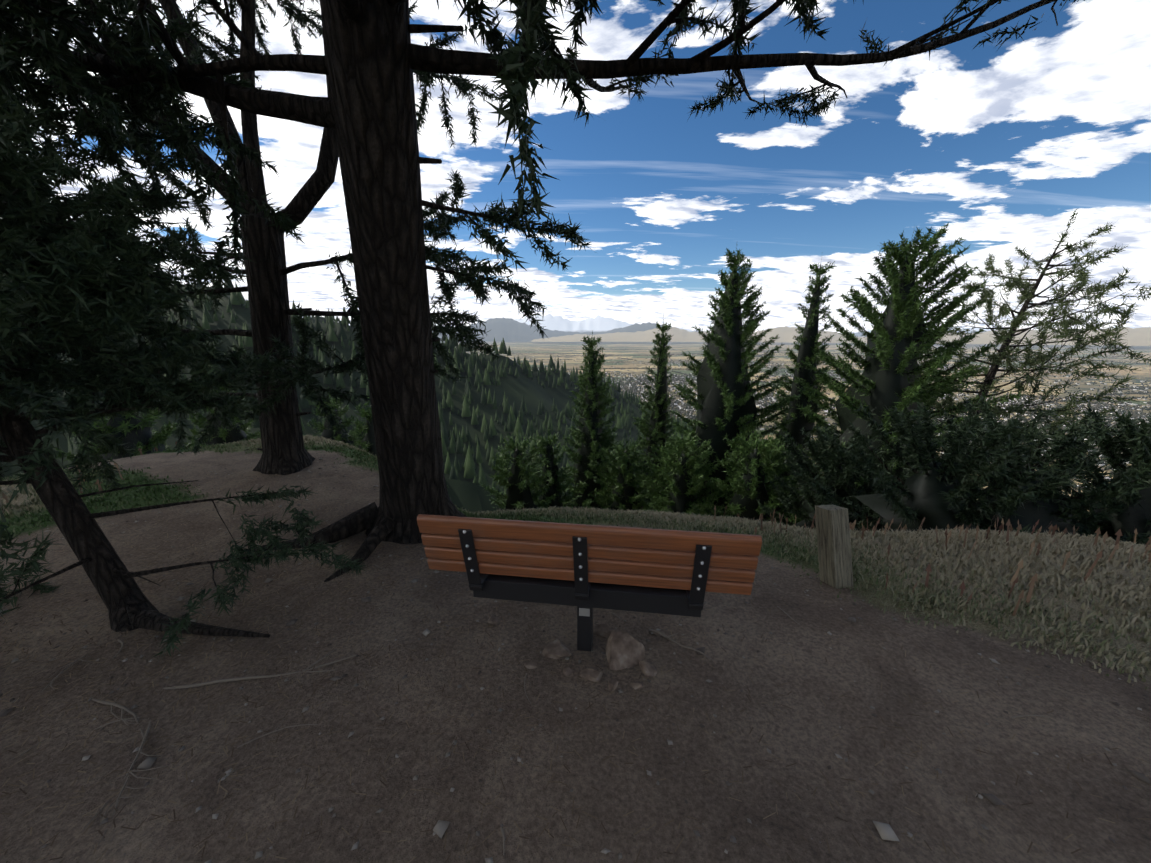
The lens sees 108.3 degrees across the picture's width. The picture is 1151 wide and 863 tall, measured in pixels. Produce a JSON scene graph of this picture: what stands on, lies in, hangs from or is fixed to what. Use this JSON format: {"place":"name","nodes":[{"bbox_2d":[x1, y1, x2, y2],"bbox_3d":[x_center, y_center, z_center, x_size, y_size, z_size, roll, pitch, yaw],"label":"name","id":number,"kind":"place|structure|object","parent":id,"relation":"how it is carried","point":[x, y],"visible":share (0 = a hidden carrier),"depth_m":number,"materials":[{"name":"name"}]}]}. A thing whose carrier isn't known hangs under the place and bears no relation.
{"place":"outdoors","nodes":[
{"label":"outdoors","id":0,"kind":"place"},
{"bbox_2d":[0,273,679,512],"bbox_3d":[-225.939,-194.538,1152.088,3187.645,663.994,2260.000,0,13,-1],"label":"forested hillside","id":1,"kind":"structure","parent":0,"point":[468,494],"depth_m":378.99,"materials":[{"name":"green plant"}]},
{"bbox_2d":[0,247,764,503],"bbox_3d":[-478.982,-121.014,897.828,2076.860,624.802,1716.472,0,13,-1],"label":"forest conifers","id":2,"kind":"object","parent":1,"relation":"on","point":[469,467],"visible":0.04,"depth_m":394.32,"materials":[{"name":"green plant"}]},
{"bbox_2d":[302,314,697,332],"bbox_3d":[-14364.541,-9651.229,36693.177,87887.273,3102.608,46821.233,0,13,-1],"label":"distant range snowy","id":3,"kind":"object","parent":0,"point":[598,323],"visible":0.04,"depth_m":47395.20,"materials":[{"name":"white snow"}]},
{"bbox_2d":[432,317,661,340],"bbox_3d":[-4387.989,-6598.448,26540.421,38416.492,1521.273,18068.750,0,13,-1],"label":"mountains","id":4,"kind":"structure","parent":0,"point":[508,329],"depth_m":26448.07,"materials":[{"name":"grey stone"}]},
{"bbox_2d":[0,440,1150,862],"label":"hilltop ground","id":5,"kind":"structure","parent":0,"point":[810,722],"depth_m":1.79,"materials":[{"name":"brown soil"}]},
{"bbox_2d":[55,397,216,467],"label":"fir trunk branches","id":6,"kind":"object","parent":5,"relation":"on","point":[135,430],"visible":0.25,"depth_m":8.08,"materials":[{"name":"green plant"}]},
{"bbox_2d":[0,89,366,662],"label":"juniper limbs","id":7,"kind":"object","parent":5,"relation":"on","point":[78,272],"visible":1,"depth_m":2.13,"materials":[{"name":"green plant"}]},
{"bbox_2d":[185,373,260,446],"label":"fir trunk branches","id":8,"kind":"object","parent":5,"relation":"on","point":[236,434],"visible":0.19,"depth_m":10.59,"materials":[{"name":"green plant"}]},
{"bbox_2d":[0,0,506,474],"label":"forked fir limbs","id":9,"kind":"object","parent":5,"relation":"on","point":[284,450],"visible":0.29,"depth_m":4.47,"materials":[{"name":"plant"}]},
{"bbox_2d":[303,387,361,447],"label":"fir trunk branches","id":10,"kind":"object","parent":5,"relation":"on","point":[330,434],"visible":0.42,"depth_m":10.38,"materials":[{"name":"green plant"}]},
{"bbox_2d":[350,394,376,455],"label":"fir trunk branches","id":11,"kind":"object","parent":5,"relation":"on","point":[366,442],"visible":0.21,"depth_m":9.44,"materials":[{"name":"green plant"}]},
{"bbox_2d":[481,429,558,509],"bbox_3d":[-1.456,1.495,10.990,2.407,3.311,2.370,5,14,21],"label":"conifer shrub","id":12,"kind":"object","parent":5,"relation":"on","point":[518,486],"visible":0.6,"depth_m":10.78,"materials":[{"name":"green plant"}]},
{"bbox_2d":[0,547,1050,854],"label":"fallen twigs","id":13,"kind":"object","parent":5,"relation":"on","point":[136,717],"visible":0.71,"depth_m":1.91,"materials":[{"name":"brown wood"}]},
{"bbox_2d":[525,661,537,668],"bbox_3d":[-0.221,1.175,2.077,0.067,0.040,0.042,-2,13,-11],"label":"pebble","id":14,"kind":"object","parent":5,"relation":"on","point":[532,665],"visible":0.98,"depth_m":2.07,"materials":[{"name":"grey stone"}]},
{"bbox_2d":[0,0,1084,581],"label":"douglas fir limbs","id":15,"kind":"object","parent":5,"relation":"on","point":[372,60],"visible":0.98,"depth_m":2.37,"materials":[{"name":"plant"}]},
{"bbox_2d":[529,426,581,508],"bbox_3d":[-0.856,1.604,12.180,2.182,3.804,2.034,12,18,42],"label":"conifer shrub","id":16,"kind":"object","parent":5,"relation":"on","point":[548,462],"visible":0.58,"depth_m":11.91,"materials":[{"name":"green plant"}]},
{"bbox_2d":[542,639,571,659],"bbox_3d":[-0.094,1.156,2.163,0.144,0.085,0.115,12,18,43],"label":"rock","id":17,"kind":"object","parent":5,"relation":"on","point":[556,649],"visible":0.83,"depth_m":2.14,"materials":[{"name":"grey stone"}]},
{"bbox_2d":[563,667,574,675],"bbox_3d":[-0.034,1.175,2.032,0.059,0.039,0.053,17,22,19],"label":"pebble","id":18,"kind":"object","parent":5,"relation":"on","point":[568,671],"visible":0.96,"depth_m":2.02,"materials":[{"name":"grey stone"}]},
{"bbox_2d":[0,434,1150,688],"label":"meadow grass","id":19,"kind":"structure","parent":5,"relation":"on","point":[1074,544],"depth_m":3.21,"materials":[{"name":"green plant"}]},
{"bbox_2d":[0,453,1150,862],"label":"pebbles","id":20,"kind":"object","parent":5,"relation":"on","point":[884,831],"visible":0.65,"depth_m":1.71,"materials":[{"name":"stone"}]},
{"bbox_2d":[560,331,617,509],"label":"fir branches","id":21,"kind":"object","parent":5,"relation":"on","point":[589,437],"visible":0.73,"depth_m":14.00,"materials":[{"name":"green plant"}]},
{"bbox_2d":[417,514,761,650],"bbox_3d":[0.060,0.790,2.205,1.520,0.905,0.620,2,13,8],"label":"park bench","id":22,"kind":"object","parent":5,"relation":"on","point":[585,569],"visible":0.98,"depth_m":1.91,"materials":[{"name":"wood"}]},
{"bbox_2d":[580,667,602,681],"bbox_3d":[0.077,1.181,2.010,0.101,0.058,0.065,7,15,29],"label":"rock","id":23,"kind":"object","parent":5,"relation":"on","point":[591,674],"visible":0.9,"depth_m":1.99,"materials":[{"name":"grey stone"}]},
{"bbox_2d":[594,623,610,637],"bbox_3d":[0.150,1.134,2.325,0.086,0.064,0.110,-8,23,-25],"label":"rock","id":24,"kind":"object","parent":5,"relation":"on","point":[602,629],"visible":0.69,"depth_m":2.32,"materials":[{"name":"grey stone"}]},
{"bbox_2d":[608,680,617,690],"bbox_3d":[0.169,1.190,1.952,0.052,0.040,0.074,9,6,30],"label":"pebble","id":25,"kind":"object","parent":5,"relation":"on","point":[612,685],"visible":1,"depth_m":1.94,"materials":[{"name":"grey stone"}]},
{"bbox_2d":[587,434,657,511],"bbox_3d":[1.584,1.898,13.207,2.762,3.735,2.835,0,13,-1],"label":"conifer shrub","id":26,"kind":"object","parent":5,"relation":"on","point":[626,495],"visible":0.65,"depth_m":12.90,"materials":[{"name":"green plant"}]},
{"bbox_2d":[605,631,644,669],"bbox_3d":[0.245,1.139,2.150,0.230,0.140,0.214,-17,22,-15],"label":"rock","id":27,"kind":"object","parent":5,"relation":"on","point":[624,650],"visible":0.85,"depth_m":2.12,"materials":[{"name":"grey stone"}]},
{"bbox_2d":[630,682,642,689],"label":"pebble","id":28,"kind":"object","parent":5,"relation":"on","point":[636,685],"visible":1,"depth_m":1.94,"materials":[{"name":"grey stone"}]},
{"bbox_2d":[639,661,656,676],"bbox_3d":[0.363,1.171,2.054,0.077,0.068,0.093,-6,14,-25],"label":"rock","id":29,"kind":"object","parent":5,"relation":"on","point":[648,669],"visible":0.88,"depth_m":2.03,"materials":[{"name":"grey stone"}]},
{"bbox_2d":[633,315,677,507],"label":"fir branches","id":30,"kind":"object","parent":5,"relation":"on","point":[658,401],"visible":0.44,"depth_m":16.15,"materials":[{"name":"green plant"}]},
{"bbox_2d":[636,432,730,516],"bbox_3d":[2.936,1.629,11.732,2.884,3.442,2.698,-10,16,-37],"label":"conifer shrub","id":31,"kind":"object","parent":5,"relation":"on","point":[685,490],"visible":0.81,"depth_m":11.46,"materials":[{"name":"green plant"}]},
{"bbox_2d":[642,248,800,516],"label":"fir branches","id":32,"kind":"object","parent":5,"relation":"on","point":[723,403],"visible":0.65,"depth_m":12.21,"materials":[{"name":"green plant"}]},
{"bbox_2d":[693,430,807,523],"bbox_3d":[4.446,1.480,10.671,2.741,3.310,2.798,7,15,26],"label":"conifer shrub","id":33,"kind":"object","parent":5,"relation":"on","point":[752,489],"visible":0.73,"depth_m":10.38,"materials":[{"name":"green plant"}]},
{"bbox_2d":[765,259,837,525],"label":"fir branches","id":34,"kind":"object","parent":5,"relation":"on","point":[808,347],"visible":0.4,"depth_m":13.83,"materials":[{"name":"green plant"}]},
{"bbox_2d":[758,425,907,531],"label":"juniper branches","id":35,"kind":"object","parent":5,"relation":"on","point":[803,507],"visible":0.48,"depth_m":8.59,"materials":[{"name":"green plant"}]},
{"bbox_2d":[815,504,852,588],"bbox_3d":[1.732,0.825,2.779,0.140,0.723,0.140,-13,11,-10],"label":"wooden post","id":36,"kind":"object","parent":5,"relation":"on","point":[834,547],"visible":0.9,"depth_m":2.72,"materials":[{"name":"wood"}]},
{"bbox_2d":[765,222,1027,526],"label":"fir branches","id":37,"kind":"object","parent":5,"relation":"on","point":[901,337],"visible":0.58,"depth_m":9.40,"materials":[{"name":"green plant"}]},
{"bbox_2d":[792,401,1086,533],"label":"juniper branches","id":38,"kind":"object","parent":5,"relation":"on","point":[912,501],"visible":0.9,"depth_m":6.35,"materials":[{"name":"green plant"}]},
{"bbox_2d":[902,394,1150,544],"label":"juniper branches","id":39,"kind":"object","parent":5,"relation":"on","point":[1071,449],"visible":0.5,"depth_m":6.27,"materials":[{"name":"green plant"}]},
{"bbox_2d":[914,209,1150,486],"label":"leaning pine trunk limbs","id":40,"kind":"object","parent":5,"relation":"on","point":[1027,295],"visible":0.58,"depth_m":9.68,"materials":[{"name":"green plant"}]},
{"bbox_2d":[1025,403,1150,545],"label":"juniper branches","id":41,"kind":"object","parent":5,"relation":"on","point":[1136,438],"visible":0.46,"depth_m":6.56,"materials":[{"name":"green plant"}]},
{"bbox_2d":[4,0,1150,333],"label":"sky","id":42,"kind":"structure","parent":0,"point":[1002,147],"materials":[{"name":"blue"}]},
{"bbox_2d":[440,341,1150,510],"bbox_3d":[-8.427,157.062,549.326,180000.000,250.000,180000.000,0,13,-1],"label":"valley floor fields","id":43,"kind":"structure","parent":0,"point":[633,347],"depth_m":6355.05,"materials":[{"name":"beige plant"}]},
{"bbox_2d":[466,346,1150,490],"bbox_3d":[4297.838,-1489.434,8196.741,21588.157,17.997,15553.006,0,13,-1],"label":"shelterbelt trees","id":44,"kind":"object","parent":43,"relation":"on","point":[639,380],"visible":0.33,"depth_m":2851.74,"materials":[{"name":"green plant"}]},
{"bbox_2d":[493,346,1149,486],"bbox_3d":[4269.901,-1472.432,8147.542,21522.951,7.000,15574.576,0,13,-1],"label":"town buildings","id":45,"kind":"structure","parent":0,"point":[928,410],"depth_m":2797.88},
{"bbox_2d":[515,345,1150,463],"bbox_3d":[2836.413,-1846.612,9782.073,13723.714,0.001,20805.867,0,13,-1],"label":"valley roads","id":46,"kind":"structure","parent":0,"point":[828,418],"depth_m":4079.01,"materials":[{"name":"grey asphalt"}]},
{"bbox_2d":[531,326,1150,345],"bbox_3d":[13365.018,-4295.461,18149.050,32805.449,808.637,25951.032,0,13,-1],"label":"foothills","id":47,"kind":"structure","parent":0,"point":[1141,336],"depth_m":20059.46,"materials":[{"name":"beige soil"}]},
{"bbox_2d":[852,326,1150,336],"bbox_3d":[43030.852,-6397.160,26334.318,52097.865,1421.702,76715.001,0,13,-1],"label":"distant range","id":48,"kind":"structure","parent":0,"point":[858,334],"depth_m":41769.80,"materials":[{"name":"grey stone"}]}
]}

